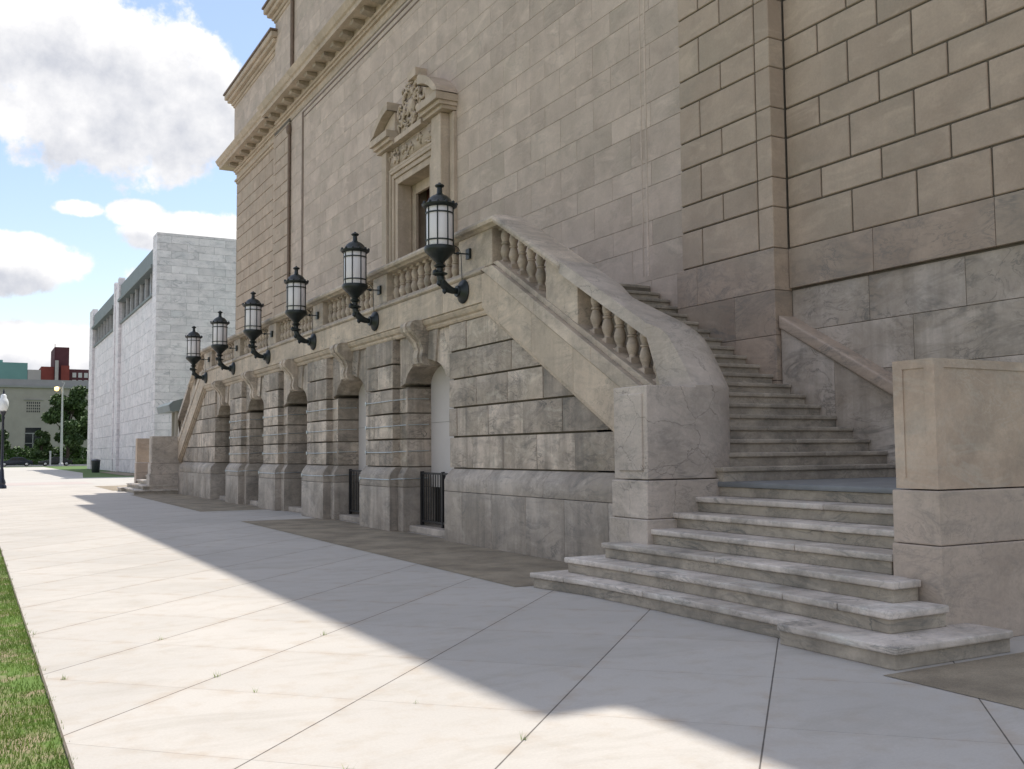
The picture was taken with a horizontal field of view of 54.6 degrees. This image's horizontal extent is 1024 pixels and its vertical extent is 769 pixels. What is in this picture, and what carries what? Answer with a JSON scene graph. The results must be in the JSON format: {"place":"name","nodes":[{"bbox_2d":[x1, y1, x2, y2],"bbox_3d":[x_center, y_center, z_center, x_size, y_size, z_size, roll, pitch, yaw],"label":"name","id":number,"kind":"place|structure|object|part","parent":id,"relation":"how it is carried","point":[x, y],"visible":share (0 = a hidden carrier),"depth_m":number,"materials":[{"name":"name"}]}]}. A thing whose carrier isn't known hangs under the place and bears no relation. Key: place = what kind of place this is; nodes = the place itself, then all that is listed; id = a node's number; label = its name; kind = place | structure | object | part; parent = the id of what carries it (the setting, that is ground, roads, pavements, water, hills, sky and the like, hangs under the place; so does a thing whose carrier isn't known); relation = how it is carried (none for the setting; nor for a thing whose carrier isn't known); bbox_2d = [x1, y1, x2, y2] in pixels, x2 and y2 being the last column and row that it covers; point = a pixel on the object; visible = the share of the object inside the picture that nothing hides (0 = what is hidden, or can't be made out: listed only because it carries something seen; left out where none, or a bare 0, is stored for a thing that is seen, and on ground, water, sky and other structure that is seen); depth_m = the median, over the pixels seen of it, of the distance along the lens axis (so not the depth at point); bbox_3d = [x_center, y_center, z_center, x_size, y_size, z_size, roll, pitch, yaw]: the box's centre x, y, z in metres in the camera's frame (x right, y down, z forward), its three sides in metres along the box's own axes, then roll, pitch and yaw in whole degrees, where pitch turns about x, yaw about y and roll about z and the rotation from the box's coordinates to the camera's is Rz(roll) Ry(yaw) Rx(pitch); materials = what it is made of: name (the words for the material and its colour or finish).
{"place":"outdoors","nodes":[
{"label":"outdoors","id":0,"kind":"place"},
{"bbox_2d":[0,360,27,378],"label":"teal building","id":1,"kind":"structure","parent":0,"point":[10,370],"depth_m":224.20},
{"bbox_2d":[27,370,40,379],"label":"beige building","id":2,"kind":"structure","parent":0,"point":[34,374],"depth_m":226.22,"materials":[{"name":"grey concrete"}]},
{"bbox_2d":[0,554,69,768],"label":"lawn","id":3,"kind":"structure","parent":0,"point":[31,681],"depth_m":6.43,"materials":[{"name":"plant"}]},
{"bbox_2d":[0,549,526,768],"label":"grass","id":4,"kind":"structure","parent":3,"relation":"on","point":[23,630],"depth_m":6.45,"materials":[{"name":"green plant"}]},
{"bbox_2d":[0,379,88,458],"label":"grey civic building","id":5,"kind":"structure","parent":0,"point":[29,403],"depth_m":193.74,"materials":[{"name":"concrete"}]},
{"bbox_2d":[24,399,34,447],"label":"window frame","id":6,"kind":"structure","parent":5,"relation":"in","point":[32,443],"depth_m":193.46,"materials":[{"name":"grey metal"}]},
{"bbox_2d":[25,428,40,448],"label":"window","id":7,"kind":"structure","parent":5,"relation":"in","point":[28,437],"depth_m":193.42,"materials":[{"name":"black glass"}]},
{"bbox_2d":[5,465,86,466],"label":"road","id":8,"kind":"structure","parent":0,"point":[43,466],"depth_m":154.12,"materials":[{"name":"grey asphalt"}]},
{"bbox_2d":[4,457,32,466],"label":"parked car","id":9,"kind":"object","parent":8,"relation":"on","point":[18,461],"visible":0.82,"depth_m":153.90,"materials":[{"name":"black paint"}]},
{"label":"window","id":10,"kind":"part","parent":9,"relation":"part of","materials":[{"name":"black glass"}]},
{"bbox_2d":[6,464,86,465],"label":"kerb","id":11,"kind":"structure","parent":8,"relation":"on","point":[41,465],"depth_m":162.83,"materials":[{"name":"grey paint"}]},
{"bbox_2d":[49,451,50,465],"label":"marker post","id":12,"kind":"object","parent":8,"relation":"on","point":[49,458],"visible":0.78,"depth_m":154.94,"materials":[{"name":"grey paint"}]},
{"bbox_2d":[38,457,72,465],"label":"parked car","id":13,"kind":"object","parent":8,"relation":"on","point":[56,460],"visible":0.98,"depth_m":156.47,"materials":[{"name":"black paint"}]},
{"bbox_2d":[54,382,64,465],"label":"street lamp","id":14,"kind":"object","parent":8,"relation":"on","point":[61,438],"visible":0.91,"depth_m":153.17,"materials":[{"name":"grey metal"}]},
{"bbox_2d":[39,347,88,380],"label":"brick building","id":15,"kind":"structure","parent":0,"point":[58,369],"depth_m":228.90,"materials":[{"name":"red brick"}]},
{"bbox_2d":[72,373,87,380],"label":"window","id":16,"kind":"structure","parent":15,"relation":"in","point":[73,374],"depth_m":231.10,"materials":[{"name":"grey glass"}]},
{"bbox_2d":[3,464,133,477],"bbox_3d":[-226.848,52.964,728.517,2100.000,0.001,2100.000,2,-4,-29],"label":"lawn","id":17,"kind":"structure","parent":0,"point":[86,472],"depth_m":100.42,"materials":[{"name":"green plant"}]},
{"bbox_2d":[0,414,10,451],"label":"leafy tree","id":18,"kind":"object","parent":17,"relation":"on","point":[7,445],"visible":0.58,"depth_m":157.95,"materials":[{"name":"green plant"}]},
{"bbox_2d":[0,548,73,768],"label":"path edging","id":19,"kind":"object","parent":17,"relation":"on","point":[58,724],"visible":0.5,"depth_m":6.86,"materials":[{"name":"grey concrete"}]},
{"bbox_2d":[29,430,52,459],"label":"leafy tree","id":20,"kind":"object","parent":17,"relation":"on","point":[43,445],"visible":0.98,"depth_m":169.67,"materials":[{"name":"green plant"}]},
{"bbox_2d":[4,467,82,478],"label":"walk","id":21,"kind":"structure","parent":17,"relation":"on","point":[26,472],"depth_m":90.31,"materials":[{"name":"concrete"}]},
{"bbox_2d":[0,445,86,464],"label":"clipped hedge","id":22,"kind":"object","parent":17,"relation":"on","point":[13,452],"visible":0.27,"depth_m":172.27,"materials":[{"name":"green plant"}]},
{"bbox_2d":[4,458,86,464],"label":"hedge","id":23,"kind":"object","parent":17,"relation":"on","point":[81,461],"visible":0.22,"depth_m":168.87,"materials":[{"name":"green plant"}]},
{"bbox_2d":[40,385,87,458],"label":"leafy tree","id":24,"kind":"object","parent":17,"relation":"on","point":[75,432],"visible":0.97,"depth_m":169.47,"materials":[{"name":"green plant"}]},
{"bbox_2d":[91,459,100,472],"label":"litter bin","id":25,"kind":"object","parent":17,"relation":"on","point":[95,465],"visible":1,"depth_m":92.61,"materials":[{"name":"black plastic"}]},
{"bbox_2d":[102,472,133,475],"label":"gravel bed","id":26,"kind":"object","parent":17,"relation":"on","point":[124,474],"visible":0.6,"depth_m":86.32,"materials":[{"name":"grey gravel"}]},
{"bbox_2d":[0,484,1023,768],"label":"paved walk","id":27,"kind":"structure","parent":17,"relation":"on","point":[146,620],"depth_m":7.25,"materials":[{"name":"concrete"}]},
{"bbox_2d":[0,389,8,488],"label":"post lamp","id":28,"kind":"object","parent":27,"relation":"on","point":[4,403],"visible":1,"depth_m":49.28,"materials":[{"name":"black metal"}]},
{"bbox_2d":[95,485,126,490],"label":"aggregate strip","id":29,"kind":"object","parent":27,"relation":"on","point":[113,488],"visible":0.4,"depth_m":49.38,"materials":[{"name":"beige concrete"}]},
{"bbox_2d":[117,350,215,494],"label":"marble staircase","id":30,"kind":"structure","parent":27,"relation":"on","point":[163,456],"depth_m":40.97,"materials":[{"name":"beige stone"}]},
{"bbox_2d":[157,399,182,435],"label":"side canopy","id":31,"kind":"object","parent":27,"relation":"on","point":[173,407],"visible":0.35,"depth_m":54.41,"materials":[{"name":"grey metal"}]},
{"bbox_2d":[133,493,261,511],"bbox_3d":[-11.163,4.032,34.454,2.100,0.001,14.050,2,-4,-29],"label":"aggregate strip","id":32,"kind":"object","parent":27,"relation":"on","point":[200,504],"visible":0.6,"depth_m":32.61,"materials":[{"name":"concrete"}]},
{"bbox_2d":[241,518,567,586],"bbox_3d":[-2.299,2.854,18.213,2.100,0.001,13.630,2,-4,-29],"label":"aggregate strip","id":33,"kind":"object","parent":27,"relation":"on","point":[505,568],"visible":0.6,"depth_m":16.19,"materials":[{"name":"brown concrete"}]},
{"bbox_2d":[178,219,649,561],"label":"entrance terrace","id":34,"kind":"structure","parent":27,"relation":"on","point":[514,441],"depth_m":20.35,"materials":[{"name":"stone"}]},
{"bbox_2d":[185,326,209,382],"bbox_3d":[-11.607,-1.102,36.582,0.871,2.113,0.640,2,-4,-29],"label":"wall lamp","id":35,"kind":"object","parent":34,"relation":"attached to","point":[193,357],"visible":1,"depth_m":36.38,"materials":[{"name":"black metal"}]},
{"bbox_2d":[210,311,237,374],"bbox_3d":[-9.517,-1.379,32.754,0.871,2.113,0.640,2,-4,-29],"label":"wall lamp","id":36,"kind":"object","parent":34,"relation":"attached to","point":[219,345],"visible":1,"depth_m":32.57,"materials":[{"name":"black metal"}]},
{"bbox_2d":[242,291,272,363],"bbox_3d":[-7.428,-1.657,28.926,0.871,2.113,0.640,2,-4,-29],"label":"wall lamp","id":37,"kind":"object","parent":34,"relation":"attached to","point":[252,330],"visible":1,"depth_m":28.73,"materials":[{"name":"black metal"}]},
{"bbox_2d":[258,471,300,473],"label":"steel cable","id":38,"kind":"object","parent":34,"relation":"attached to","point":[283,472],"visible":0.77,"depth_m":28.01,"materials":[{"name":"silver metal"}]},
{"bbox_2d":[263,433,300,436],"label":"steel cable","id":39,"kind":"object","parent":34,"relation":"attached to","point":[279,434],"visible":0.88,"depth_m":28.10,"materials":[{"name":"grey metal"}]},
{"bbox_2d":[262,452,303,454],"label":"steel cable","id":40,"kind":"object","parent":34,"relation":"attached to","point":[263,453],"visible":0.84,"depth_m":28.19,"materials":[{"name":"silver metal"}]},
{"bbox_2d":[263,414,303,418],"bbox_3d":[-6.777,0.948,29.092,0.670,0.080,2.452,2,-4,-29],"label":"steel cable","id":41,"kind":"object","parent":34,"relation":"attached to","point":[283,415],"visible":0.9,"depth_m":28.19,"materials":[{"name":"grey metal"}]},
{"bbox_2d":[284,266,318,349],"bbox_3d":[-5.338,-1.935,25.098,0.871,2.113,0.640,2,-4,-29],"label":"wall lamp","id":42,"kind":"object","parent":34,"relation":"attached to","point":[296,283],"visible":1,"depth_m":24.91,"materials":[{"name":"black metal"}]},
{"bbox_2d":[301,473,355,476],"bbox_3d":[-4.717,2.296,25.130,0.770,0.080,2.452,2,-4,-29],"label":"steel cable","id":43,"kind":"object","parent":34,"relation":"attached to","point":[324,475],"visible":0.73,"depth_m":24.19,"materials":[{"name":"silver metal"}]},
{"bbox_2d":[306,429,356,433],"bbox_3d":[-4.683,1.199,25.228,0.670,0.080,2.452,2,-4,-29],"label":"steel cable","id":44,"kind":"object","parent":34,"relation":"attached to","point":[307,432],"visible":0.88,"depth_m":24.34,"materials":[{"name":"grey metal"}]},
{"bbox_2d":[306,451,356,454],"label":"steel cable","id":45,"kind":"object","parent":34,"relation":"attached to","point":[307,453],"visible":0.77,"depth_m":24.36,"materials":[{"name":"silver metal"}]},
{"bbox_2d":[306,407,356,412],"bbox_3d":[-4.688,0.670,25.264,0.670,0.080,2.452,2,-4,-29],"label":"steel cable","id":46,"kind":"object","parent":34,"relation":"attached to","point":[307,411],"visible":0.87,"depth_m":24.47,"materials":[{"name":"grey metal"}]},
{"bbox_2d":[349,469,361,513],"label":"iron gate","id":47,"kind":"structure","parent":34,"relation":"on","point":[350,491],"depth_m":23.88,"materials":[{"name":"black metal"}]},
{"bbox_2d":[340,232,380,330],"bbox_3d":[-3.249,-2.212,21.270,0.871,2.113,0.640,2,-4,-29],"label":"wall lamp","id":48,"kind":"object","parent":34,"relation":"attached to","point":[355,252],"visible":1,"depth_m":21.08,"materials":[{"name":"black metal"}]},
{"bbox_2d":[359,476,427,479],"bbox_3d":[-2.628,2.018,21.302,0.770,0.080,2.452,2,-4,-29],"label":"steel cable","id":49,"kind":"object","parent":34,"relation":"attached to","point":[360,478],"visible":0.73,"depth_m":20.48,"materials":[{"name":"silver metal"}]},
{"bbox_2d":[365,398,428,405],"bbox_3d":[-2.598,0.393,21.436,0.670,0.080,2.452,2,-4,-29],"label":"steel cable","id":50,"kind":"object","parent":34,"relation":"attached to","point":[366,403],"visible":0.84,"depth_m":20.60,"materials":[{"name":"grey metal"}]},
{"bbox_2d":[365,424,428,429],"bbox_3d":[-2.594,0.922,21.400,0.670,0.080,2.452,2,-4,-29],"label":"steel cable","id":51,"kind":"object","parent":34,"relation":"attached to","point":[394,425],"visible":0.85,"depth_m":20.57,"materials":[{"name":"grey metal"}]},
{"bbox_2d":[365,450,428,453],"bbox_3d":[-2.589,1.460,21.364,0.670,0.080,2.452,2,-4,-29],"label":"steel cable","id":52,"kind":"object","parent":34,"relation":"attached to","point":[366,452],"visible":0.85,"depth_m":20.53,"materials":[{"name":"silver metal"}]},
{"bbox_2d":[420,471,447,527],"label":"iron gate","id":53,"kind":"structure","parent":34,"relation":"on","point":[422,500],"depth_m":19.79,"materials":[{"name":"black metal"}]},
{"bbox_2d":[436,487,440,524],"bbox_3d":[-1.091,2.427,19.617,0.060,0.770,1.960,2,-4,-29],"label":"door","id":54,"kind":"structure","parent":34,"relation":"in","point":[436,487],"depth_m":20.35,"materials":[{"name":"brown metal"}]},
{"bbox_2d":[421,182,470,303],"bbox_3d":[-1.160,-2.490,17.442,0.871,2.113,0.640,2,-4,-29],"label":"wall lamp","id":55,"kind":"object","parent":34,"relation":"attached to","point":[439,206],"visible":1,"depth_m":17.25,"materials":[{"name":"black metal"}]},
{"bbox_2d":[459,215,1023,670],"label":"marble staircase","id":56,"kind":"structure","parent":27,"relation":"on","point":[829,495],"depth_m":10.88,"materials":[{"name":"beige stone"}]},
{"bbox_2d":[884,652,1023,708],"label":"aggregate strip","id":57,"kind":"object","parent":27,"relation":"on","point":[998,679],"visible":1,"depth_m":6.91,"materials":[{"name":"brown concrete"}]},
{"bbox_2d":[215,0,1023,383],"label":"museum building","id":58,"kind":"structure","parent":17,"relation":"on","point":[739,176],"depth_m":17.64,"materials":[{"name":"stone"}]},
{"bbox_2d":[5,477,133,486],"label":"cross path","id":59,"kind":"structure","parent":0,"point":[110,481],"depth_m":62.81,"materials":[{"name":"concrete"}]},
{"bbox_2d":[5,482,92,485],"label":"paving strip","id":60,"kind":"object","parent":59,"relation":"on","point":[39,483],"visible":1,"depth_m":57.21,"materials":[{"name":"white concrete"}]},
{"bbox_2d":[0,0,274,369],"label":"sky","id":61,"kind":"structure","parent":0,"point":[116,120],"materials":[{"name":"blue"}]},
{"bbox_2d":[87,232,236,472],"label":"white building","id":62,"kind":"structure","parent":0,"point":[171,290],"depth_m":80.88,"materials":[{"name":"stone"}]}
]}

